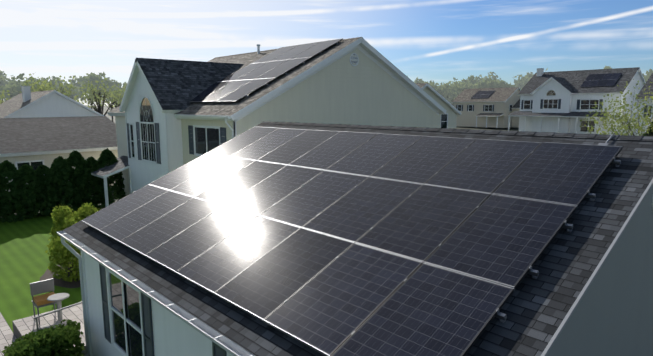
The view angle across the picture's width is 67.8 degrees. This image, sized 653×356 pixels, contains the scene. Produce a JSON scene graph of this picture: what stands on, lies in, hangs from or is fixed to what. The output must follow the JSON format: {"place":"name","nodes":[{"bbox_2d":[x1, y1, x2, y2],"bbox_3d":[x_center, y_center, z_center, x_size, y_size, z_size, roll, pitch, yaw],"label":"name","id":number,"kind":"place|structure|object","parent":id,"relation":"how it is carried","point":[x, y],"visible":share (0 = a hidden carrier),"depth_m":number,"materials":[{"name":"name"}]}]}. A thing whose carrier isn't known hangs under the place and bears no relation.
{"place":"outdoors","nodes":[
{"label":"outdoors","id":0,"kind":"place"},
{"bbox_2d":[1,319,84,355],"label":"shrub foliage","id":1,"kind":"object","parent":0,"point":[58,339],"visible":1,"depth_m":9.29,"materials":[{"name":"plant"}]},
{"bbox_2d":[0,207,102,330],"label":"lawn","id":2,"kind":"structure","parent":0,"point":[24,260],"depth_m":16.70,"materials":[{"name":"plant"}]},
{"bbox_2d":[0,303,86,355],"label":"patio pavers","id":3,"kind":"object","parent":2,"relation":"on","point":[21,328],"visible":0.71,"depth_m":11.57,"materials":[{"name":"stone"}]},
{"bbox_2d":[30,278,55,324],"bbox_3d":[-6.734,2.958,11.654,0.500,0.890,0.500,-8,12,-42],"label":"patio chair","id":4,"kind":"object","parent":3,"relation":"on","point":[40,287],"visible":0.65,"depth_m":11.67,"materials":[{"name":"grey metal"}]},
{"bbox_2d":[33,301,81,331],"bbox_3d":[-5.179,3.084,10.717,2.202,0.909,0.039,-8,12,-42],"label":"railing","id":5,"kind":"object","parent":3,"relation":"on","point":[36,317],"visible":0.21,"depth_m":10.14,"materials":[{"name":"grey metal"}]},
{"bbox_2d":[47,293,69,324],"bbox_3d":[-6.250,3.101,11.371,0.464,0.690,0.464,-8,12,-42],"label":"patio table","id":6,"kind":"object","parent":3,"relation":"on","point":[57,298],"visible":0.94,"depth_m":11.33,"materials":[{"name":"stone"}]},
{"bbox_2d":[39,265,80,287],"bbox_3d":[-8.214,3.132,15.806,2.005,0.001,3.762,-8,12,-42],"label":"mulch bed","id":7,"kind":"object","parent":2,"relation":"on","point":[47,275],"depth_m":15.16,"materials":[{"name":"soil"}]},
{"bbox_2d":[64,217,84,280],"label":"shrub stems","id":8,"kind":"object","parent":2,"relation":"on","point":[72,267],"visible":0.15,"depth_m":15.25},
{"bbox_2d":[9,93,98,117],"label":"neighbour walls","id":9,"kind":"structure","parent":0,"point":[54,105],"depth_m":45.08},
{"bbox_2d":[0,90,55,117],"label":"neighbour roof","id":10,"kind":"structure","parent":9,"relation":"on","point":[12,106],"depth_m":45.52,"materials":[{"name":"grey"}]},
{"bbox_2d":[21,86,30,101],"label":"neighbour chimney","id":11,"kind":"object","parent":10,"relation":"on","point":[26,93],"visible":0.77,"depth_m":45.85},
{"bbox_2d":[55,90,107,117],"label":"trim","id":12,"kind":"structure","parent":9,"relation":"on","point":[77,103],"depth_m":46.26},
{"bbox_2d":[0,150,117,190],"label":"low neighbour building walls","id":13,"kind":"structure","parent":0,"point":[48,159],"depth_m":29.87,"materials":[{"name":"paint"}]},
{"bbox_2d":[17,161,42,169],"bbox_3d":[-20.027,-0.070,27.273,7.400,1.200,0.001,-8,12,-42],"label":"window glass","id":14,"kind":"object","parent":13,"relation":"in","point":[34,165],"depth_m":29.36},
{"bbox_2d":[15,160,44,169],"bbox_3d":[-20.018,-0.069,27.262,7.520,1.320,0.040,-8,12,-42],"label":"window frame","id":15,"kind":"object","parent":13,"relation":"attached to","point":[29,162],"depth_m":29.15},
{"bbox_2d":[0,117,117,156],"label":"roof","id":16,"kind":"structure","parent":13,"relation":"on","point":[28,136],"depth_m":32.09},
{"bbox_2d":[0,116,105,118],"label":"building ridge caps","id":17,"kind":"object","parent":16,"relation":"on","point":[52,117],"visible":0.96,"depth_m":35.00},
{"bbox_2d":[45,202,99,281],"bbox_3d":[-8.305,2.027,15.873,1.841,2.246,2.923,-1,9,-6],"label":"shrub","id":18,"kind":"object","parent":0,"point":[60,253],"visible":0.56,"depth_m":15.23,"materials":[{"name":"plant"}]},
{"bbox_2d":[0,106,518,216],"bbox_3d":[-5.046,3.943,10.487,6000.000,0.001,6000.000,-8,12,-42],"label":"ground","id":19,"kind":"structure","parent":0,"point":[457,127],"depth_m":104.83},
{"bbox_2d":[0,148,126,222],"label":"arborvitae hedge","id":20,"kind":"object","parent":19,"relation":"on","point":[43,189],"depth_m":24.20,"materials":[{"name":"plant"}]},
{"bbox_2d":[84,253,212,355],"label":"white house walls","id":21,"kind":"structure","parent":19,"relation":"on","point":[173,335],"depth_m":7.59,"materials":[{"name":"paint"}]},
{"bbox_2d":[81,251,232,355],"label":"house trim","id":22,"kind":"structure","parent":21,"relation":"attached to","point":[117,348],"depth_m":9.03,"materials":[{"name":"paint"}]},
{"bbox_2d":[109,272,142,355],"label":"window glass","id":23,"kind":"object","parent":22,"relation":"in","point":[133,317],"depth_m":8.58,"materials":[{"name":"glass"}]},
{"bbox_2d":[99,263,226,355],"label":"window shutters","id":24,"kind":"object","parent":21,"relation":"attached to","point":[217,350],"visible":0.79,"depth_m":7.91,"materials":[{"name":"wood"}]},
{"bbox_2d":[126,72,182,192],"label":"neighbour bay walls","id":25,"kind":"structure","parent":19,"relation":"on","point":[142,173],"depth_m":22.38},
{"bbox_2d":[119,59,138,111],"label":"trim","id":26,"kind":"structure","parent":25,"relation":"on","point":[129,86],"depth_m":23.50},
{"bbox_2d":[135,60,240,112],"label":"bay roof","id":27,"kind":"structure","parent":25,"relation":"on","point":[175,87],"depth_m":22.64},
{"bbox_2d":[136,58,243,65],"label":"bay ridge caps","id":28,"kind":"object","parent":27,"relation":"on","point":[150,59],"visible":0.73,"depth_m":24.03,"materials":[{"name":"grey"}]},
{"bbox_2d":[92,44,438,206],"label":"trim","id":29,"kind":"structure","parent":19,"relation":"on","point":[376,61],"depth_m":22.93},
{"bbox_2d":[174,115,233,137],"bbox_3d":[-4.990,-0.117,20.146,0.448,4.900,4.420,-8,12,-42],"label":"gutter","id":30,"kind":"object","parent":29,"relation":"attached to","point":[218,117],"visible":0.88,"depth_m":18.72,"materials":[{"name":"metal"}]},
{"bbox_2d":[218,62,266,81],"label":"solar panel","id":31,"kind":"object","parent":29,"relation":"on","point":[245,70],"visible":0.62,"depth_m":23.94,"materials":[{"name":"black glass"}]},
{"bbox_2d":[235,60,286,80],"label":"solar panel","id":32,"kind":"object","parent":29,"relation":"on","point":[261,70],"visible":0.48,"depth_m":22.78,"materials":[{"name":"glass"}]},
{"bbox_2d":[251,45,297,63],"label":"solar panel","id":33,"kind":"object","parent":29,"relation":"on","point":[274,54],"visible":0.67,"depth_m":25.14,"materials":[{"name":"glass"}]},
{"bbox_2d":[255,57,310,78],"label":"solar panel","id":34,"kind":"object","parent":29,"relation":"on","point":[283,68],"visible":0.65,"depth_m":21.58,"materials":[{"name":"black glass"}]},
{"bbox_2d":[269,42,318,61],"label":"solar panel","id":35,"kind":"object","parent":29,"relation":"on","point":[293,52],"visible":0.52,"depth_m":23.98,"materials":[{"name":"glass"}]},
{"bbox_2d":[291,38,342,58],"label":"solar panel","id":36,"kind":"object","parent":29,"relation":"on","point":[316,49],"visible":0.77,"depth_m":22.78,"materials":[{"name":"glass"}]},
{"bbox_2d":[453,90,519,127],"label":"neighbour walls","id":37,"kind":"structure","parent":19,"relation":"on","point":[465,118],"depth_m":102.93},
{"bbox_2d":[456,105,493,110],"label":"window shutters","id":38,"kind":"object","parent":37,"relation":"attached to","point":[473,107],"visible":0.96,"depth_m":105.29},
{"bbox_2d":[457,105,509,127],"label":"trim","id":39,"kind":"structure","parent":37,"relation":"attached to","point":[486,117],"depth_m":102.41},
{"bbox_2d":[458,105,511,110],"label":"windows","id":40,"kind":"structure","parent":37,"relation":"in","point":[470,107],"depth_m":102.92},
{"bbox_2d":[452,88,518,102],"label":"neighbour roof","id":41,"kind":"structure","parent":37,"relation":"on","point":[497,95],"depth_m":104.38,"materials":[{"name":"grey"}]},
{"bbox_2d":[476,113,503,116],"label":"porch roof","id":42,"kind":"structure","parent":37,"relation":"attached to","point":[490,114],"depth_m":101.11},
{"bbox_2d":[512,109,519,127],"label":"wing walls","id":43,"kind":"structure","parent":19,"relation":"on","point":[515,121],"depth_m":101.47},
{"bbox_2d":[512,99,519,108],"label":"neighbour wing roof","id":44,"kind":"structure","parent":43,"relation":"on","point":[516,105],"depth_m":101.45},
{"bbox_2d":[519,72,643,135],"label":"neighbour walls","id":45,"kind":"structure","parent":19,"relation":"on","point":[630,88],"depth_m":65.19,"materials":[{"name":"paint"}]},
{"bbox_2d":[531,79,571,132],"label":"neighbour gable walls","id":46,"kind":"structure","parent":45,"relation":"attached to","point":[549,124],"depth_m":68.33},
{"bbox_2d":[530,77,551,94],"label":"board","id":47,"kind":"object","parent":46,"relation":"on","point":[543,84],"depth_m":68.90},
{"bbox_2d":[551,77,572,93],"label":"gable roof","id":48,"kind":"structure","parent":46,"relation":"on","point":[562,82],"depth_m":67.48,"materials":[{"name":"grey"}]},
{"bbox_2d":[508,111,610,117],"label":"porch roof","id":49,"kind":"structure","parent":45,"relation":"attached to","point":[531,114],"depth_m":67.05,"materials":[{"name":"grey"}]},
{"bbox_2d":[524,90,598,131],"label":"windows","id":50,"kind":"structure","parent":45,"relation":"in","point":[584,128],"depth_m":66.08,"materials":[{"name":"glass"}]},
{"bbox_2d":[521,99,602,109],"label":"window shutters","id":51,"kind":"object","parent":45,"relation":"attached to","point":[577,108],"visible":0.81,"depth_m":67.46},
{"bbox_2d":[508,90,637,133],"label":"trim","id":52,"kind":"structure","parent":45,"relation":"attached to","point":[595,126],"depth_m":66.70,"materials":[{"name":"paint"}]},
{"bbox_2d":[518,67,639,94],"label":"neighbour roof","id":53,"kind":"structure","parent":45,"relation":"on","point":[575,80],"depth_m":67.48,"materials":[{"name":"grey"}]},
{"bbox_2d":[536,68,543,75],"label":"neighbour chimney","id":54,"kind":"object","parent":53,"relation":"on","point":[540,71],"visible":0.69,"depth_m":73.69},
{"bbox_2d":[580,80,591,86],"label":"solar panel","id":55,"kind":"object","parent":53,"relation":"on","point":[585,83],"visible":0.9,"depth_m":66.64,"materials":[{"name":"black glass"}]},
{"bbox_2d":[585,74,596,79],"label":"solar panel","id":56,"kind":"object","parent":53,"relation":"on","point":[591,77],"visible":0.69,"depth_m":67.45,"materials":[{"name":"glass"}]},
{"bbox_2d":[543,67,638,72],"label":"neighbour ridge caps","id":57,"kind":"object","parent":53,"relation":"on","point":[595,69],"visible":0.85,"depth_m":68.68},
{"bbox_2d":[588,80,600,86],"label":"solar panel","id":58,"kind":"object","parent":53,"relation":"on","point":[593,83],"visible":0.92,"depth_m":65.84,"materials":[{"name":"black glass"}]},
{"bbox_2d":[593,74,604,79],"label":"solar panel","id":59,"kind":"object","parent":53,"relation":"on","point":[598,76],"visible":0.79,"depth_m":66.65,"materials":[{"name":"black glass"}]},
{"bbox_2d":[596,80,608,86],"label":"solar panel","id":60,"kind":"object","parent":53,"relation":"on","point":[602,83],"visible":0.9,"depth_m":65.09,"materials":[{"name":"glass"}]},
{"bbox_2d":[601,73,613,79],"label":"solar panel","id":61,"kind":"object","parent":53,"relation":"on","point":[607,76],"visible":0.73,"depth_m":65.89,"materials":[{"name":"glass"}]},
{"bbox_2d":[605,79,617,85],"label":"solar panel","id":62,"kind":"object","parent":53,"relation":"on","point":[611,82],"visible":1,"depth_m":64.34,"materials":[{"name":"glass"}]},
{"bbox_2d":[610,73,621,78],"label":"solar panel","id":63,"kind":"object","parent":53,"relation":"on","point":[616,75],"visible":0.83,"depth_m":65.10,"materials":[{"name":"glass"}]},
{"bbox_2d":[638,69,645,84],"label":"board","id":64,"kind":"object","parent":45,"relation":"on","point":[641,77],"depth_m":65.97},
{"bbox_2d":[635,100,651,135],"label":"neighbour walls","id":65,"kind":"structure","parent":19,"relation":"on","point":[642,106],"depth_m":54.11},
{"bbox_2d":[635,73,652,100],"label":"neighbour roof","id":66,"kind":"structure","parent":65,"relation":"on","point":[647,89],"depth_m":54.67,"materials":[{"name":"grey"}]},
{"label":"small tree trunks","id":67,"kind":"object","parent":19,"relation":"on","visible":0},
{"bbox_2d":[644,122,652,135],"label":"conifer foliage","id":68,"kind":"object","parent":67,"relation":"attached to","point":[650,131],"visible":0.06,"depth_m":46.73,"materials":[{"name":"green plant"}]},
{"bbox_2d":[115,44,438,194],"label":"neighbour walls","id":69,"kind":"structure","parent":0,"point":[366,90],"depth_m":22.52,"materials":[{"name":"paint"}]},
{"bbox_2d":[91,156,129,178],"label":"porch roof","id":70,"kind":"structure","parent":69,"relation":"attached to","point":[120,164],"depth_m":25.12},
{"bbox_2d":[130,98,218,161],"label":"windows","id":71,"kind":"structure","parent":69,"relation":"in","point":[212,138],"depth_m":22.49,"materials":[{"name":"glass"}]},
{"bbox_2d":[127,122,225,163],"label":"window shutters","id":72,"kind":"object","parent":69,"relation":"attached to","point":[191,141],"visible":0.92,"depth_m":22.12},
{"bbox_2d":[107,37,362,120],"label":"neighbour roof","id":73,"kind":"structure","parent":69,"relation":"on","point":[243,106],"depth_m":20.60,"materials":[{"name":"grey"}]},
{"bbox_2d":[190,81,232,101],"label":"solar panel","id":74,"kind":"object","parent":73,"relation":"on","point":[214,87],"visible":0.58,"depth_m":22.68,"materials":[{"name":"black glass"}]},
{"bbox_2d":[197,79,253,101],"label":"solar panel","id":75,"kind":"object","parent":73,"relation":"on","point":[223,91],"visible":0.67,"depth_m":21.57,"materials":[{"name":"black glass"}]},
{"bbox_2d":[215,78,275,101],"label":"solar panel","id":76,"kind":"object","parent":73,"relation":"on","point":[241,92],"visible":0.92,"depth_m":20.37,"materials":[{"name":"glass"}]},
{"bbox_2d":[215,37,363,57],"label":"neighbour ridge caps","id":77,"kind":"object","parent":73,"relation":"on","point":[278,48],"visible":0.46,"depth_m":27.80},
{"bbox_2d":[243,43,337,97],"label":"solar panel mounts","id":78,"kind":"object","parent":73,"relation":"on","point":[303,63],"visible":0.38,"depth_m":21.34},
{"bbox_2d":[350,53,358,65],"bbox_3d":[1.287,-5.498,22.568,0.600,0.600,0.035,-8,12,-42],"label":"gable vent","id":79,"kind":"object","parent":69,"relation":"attached to","point":[352,58],"visible":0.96,"depth_m":22.56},
{"bbox_2d":[359,37,446,113],"bbox_3d":[-0.259,-5.761,29.718,13.100,0.220,7.893,9,-13,47],"label":"board","id":80,"kind":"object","parent":69,"relation":"on","point":[391,67],"depth_m":24.63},
{"bbox_2d":[0,66,652,122],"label":"tree belt","id":81,"kind":"object","parent":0,"point":[452,91],"depth_m":131.64,"materials":[{"name":"plant"}]},
{"bbox_2d":[0,74,652,135],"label":"trees","id":82,"kind":"object","parent":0,"point":[116,93],"depth_m":24.21,"materials":[{"name":"plant"}]},
{"bbox_2d":[0,0,652,105],"label":"sky","id":83,"kind":"structure","parent":0,"point":[438,41],"materials":[{"name":"blue"}]},
{"bbox_2d":[63,124,652,355],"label":"roof front","id":84,"kind":"structure","parent":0,"point":[535,311],"depth_m":5.45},
{"bbox_2d":[57,231,252,355],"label":"gutter","id":85,"kind":"object","parent":84,"relation":"attached to","point":[220,340],"visible":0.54,"depth_m":6.96,"materials":[{"name":"metal"}]},
{"bbox_2d":[97,133,620,333],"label":"panel mounting brackets","id":86,"kind":"object","parent":84,"relation":"on","point":[502,317],"visible":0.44,"depth_m":5.39,"materials":[{"name":"silver metal"}]},
{"bbox_2d":[82,184,168,230],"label":"solar panel","id":87,"kind":"object","parent":86,"relation":"attached to","point":[111,213],"visible":0.83,"depth_m":10.04,"materials":[{"name":"black glass"}]},
{"bbox_2d":[99,190,193,242],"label":"solar panel","id":88,"kind":"object","parent":86,"relation":"attached to","point":[132,222],"visible":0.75,"depth_m":9.25,"materials":[{"name":"black glass"}]},
{"bbox_2d":[120,197,222,256],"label":"solar panel","id":89,"kind":"object","parent":86,"relation":"attached to","point":[147,239],"visible":0.79,"depth_m":8.47,"materials":[{"name":"black glass"}]},
{"bbox_2d":[149,153,227,189],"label":"solar panel","id":90,"kind":"object","parent":86,"relation":"attached to","point":[185,172],"visible":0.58,"depth_m":10.93,"materials":[{"name":"black glass"}]},
{"bbox_2d":[145,206,257,272],"bbox_3d":[-1.980,0.927,7.747,1.060,0.036,1.557,9,35,47],"label":"solar panel","id":91,"kind":"object","parent":86,"relation":"attached to","point":[176,253],"visible":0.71,"depth_m":7.69,"materials":[{"name":"black glass"}]},
{"bbox_2d":[170,157,254,196],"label":"solar panel","id":92,"kind":"object","parent":86,"relation":"attached to","point":[205,180],"visible":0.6,"depth_m":10.15,"materials":[{"name":"black glass"}]},
{"bbox_2d":[176,215,300,294],"bbox_3d":[-1.252,1.042,6.971,1.060,0.037,1.558,9,35,47],"label":"solar panel","id":93,"kind":"object","parent":86,"relation":"attached to","point":[218,266],"visible":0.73,"depth_m":6.91,"materials":[{"name":"black glass"}]},
{"bbox_2d":[195,161,286,205],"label":"solar panel","id":94,"kind":"object","parent":86,"relation":"attached to","point":[234,185],"visible":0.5,"depth_m":9.37,"materials":[{"name":"black glass"}]},
{"bbox_2d":[206,127,278,156],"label":"solar panel","id":95,"kind":"object","parent":86,"relation":"attached to","point":[234,145],"visible":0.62,"depth_m":11.81,"materials":[{"name":"black glass"}]},
{"bbox_2d":[229,128,306,160],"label":"solar panel","id":96,"kind":"object","parent":86,"relation":"attached to","point":[265,145],"visible":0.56,"depth_m":11.03,"materials":[{"name":"black glass"}]},
{"bbox_2d":[224,165,324,214],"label":"solar panel","id":97,"kind":"object","parent":86,"relation":"attached to","point":[261,197],"visible":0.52,"depth_m":8.59,"materials":[{"name":"black glass"}]},
{"bbox_2d":[214,228,353,321],"bbox_3d":[-0.527,1.156,6.195,1.060,0.038,1.558,9,35,47],"label":"solar panel","id":98,"kind":"object","parent":86,"relation":"attached to","point":[265,286],"visible":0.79,"depth_m":6.12,"materials":[{"name":"black glass"}]},
{"bbox_2d":[257,130,339,164],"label":"solar panel","id":99,"kind":"object","parent":86,"relation":"attached to","point":[295,148],"visible":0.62,"depth_m":10.26,"materials":[{"name":"black glass"}]},
{"bbox_2d":[259,170,367,227],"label":"solar panel","id":100,"kind":"object","parent":86,"relation":"attached to","point":[306,203],"visible":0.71,"depth_m":7.81,"materials":[{"name":"black glass"}]},
{"bbox_2d":[288,131,378,169],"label":"solar panel","id":101,"kind":"object","parent":86,"relation":"attached to","point":[331,151],"visible":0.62,"depth_m":9.47,"materials":[{"name":"black glass"}]},
{"bbox_2d":[264,243,422,355],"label":"solar panel","id":102,"kind":"object","parent":86,"relation":"attached to","point":[329,309],"visible":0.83,"depth_m":5.34,"materials":[{"name":"black glass"}]},
{"bbox_2d":[302,177,422,242],"bbox_3d":[0.537,0.418,7.084,1.060,0.036,1.557,9,35,47],"label":"solar panel","id":103,"kind":"object","parent":86,"relation":"attached to","point":[357,213],"visible":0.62,"depth_m":7.03,"materials":[{"name":"black glass"}]},
{"bbox_2d":[326,133,422,176],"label":"solar panel","id":104,"kind":"object","parent":86,"relation":"attached to","point":[373,155],"visible":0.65,"depth_m":8.70,"materials":[{"name":"black glass"}]},
{"bbox_2d":[331,263,513,355],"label":"solar panel","id":105,"kind":"object","parent":86,"relation":"attached to","point":[424,309],"visible":0.94,"depth_m":4.67,"materials":[{"name":"black glass"}]},
{"bbox_2d":[356,184,490,262],"bbox_3d":[1.264,0.530,6.304,1.060,0.037,1.558,9,35,47],"label":"solar panel","id":106,"kind":"object","parent":86,"relation":"attached to","point":[422,222],"visible":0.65,"depth_m":6.24,"materials":[{"name":"black glass"}]},
{"bbox_2d":[370,136,476,183],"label":"solar panel","id":107,"kind":"object","parent":86,"relation":"attached to","point":[423,159],"visible":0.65,"depth_m":7.92,"materials":[{"name":"black glass"}]},
{"bbox_2d":[425,139,541,193],"bbox_3d":[2.325,-0.207,7.191,1.060,0.037,1.558,9,35,46],"label":"solar panel","id":108,"kind":"object","parent":86,"relation":"attached to","point":[484,165],"visible":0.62,"depth_m":7.13,"materials":[{"name":"black glass"}]},
{"bbox_2d":[424,194,576,289],"bbox_3d":[1.989,0.649,5.529,1.060,0.036,1.558,9,35,47],"label":"solar panel","id":109,"kind":"object","parent":86,"relation":"attached to","point":[503,240],"visible":0.85,"depth_m":5.45,"materials":[{"name":"black glass"}]},
{"bbox_2d":[492,142,622,207],"bbox_3d":[3.056,-0.094,6.413,1.060,0.037,1.557,9,35,46],"label":"solar panel","id":110,"kind":"object","parent":86,"relation":"attached to","point":[565,173],"visible":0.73,"depth_m":6.34,"materials":[{"name":"black glass"}]},
{"bbox_2d":[260,121,652,140],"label":"roof ridge caps","id":111,"kind":"object","parent":84,"relation":"on","point":[600,136],"visible":0.92,"depth_m":8.44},
{"bbox_2d":[541,179,652,355],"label":"rake trim","id":112,"kind":"structure","parent":84,"relation":"attached to","point":[547,349],"depth_m":4.70,"materials":[{"name":"grey"}]},
{"bbox_2d":[417,83,427,89],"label":"neighbour roof","id":113,"kind":"structure","parent":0,"point":[422,86],"depth_m":40.03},
{"bbox_2d":[423,87,456,127],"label":"neighbour walls","id":114,"kind":"structure","parent":0,"point":[452,118],"depth_m":43.09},
{"bbox_2d":[426,84,461,114],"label":"board","id":115,"kind":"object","parent":114,"relation":"on","point":[443,99],"depth_m":42.11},
{"bbox_2d":[441,114,446,127],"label":"window","id":116,"kind":"structure","parent":114,"relation":"in","point":[443,118],"depth_m":42.88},
{"bbox_2d":[440,113,447,127],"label":"trim","id":117,"kind":"structure","parent":114,"relation":"attached to","point":[444,121],"depth_m":42.95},
{"bbox_2d":[547,185,652,355],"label":"grey house gable wall","id":118,"kind":"structure","parent":0,"point":[612,314],"depth_m":5.41,"materials":[{"name":"paint"}]}
]}

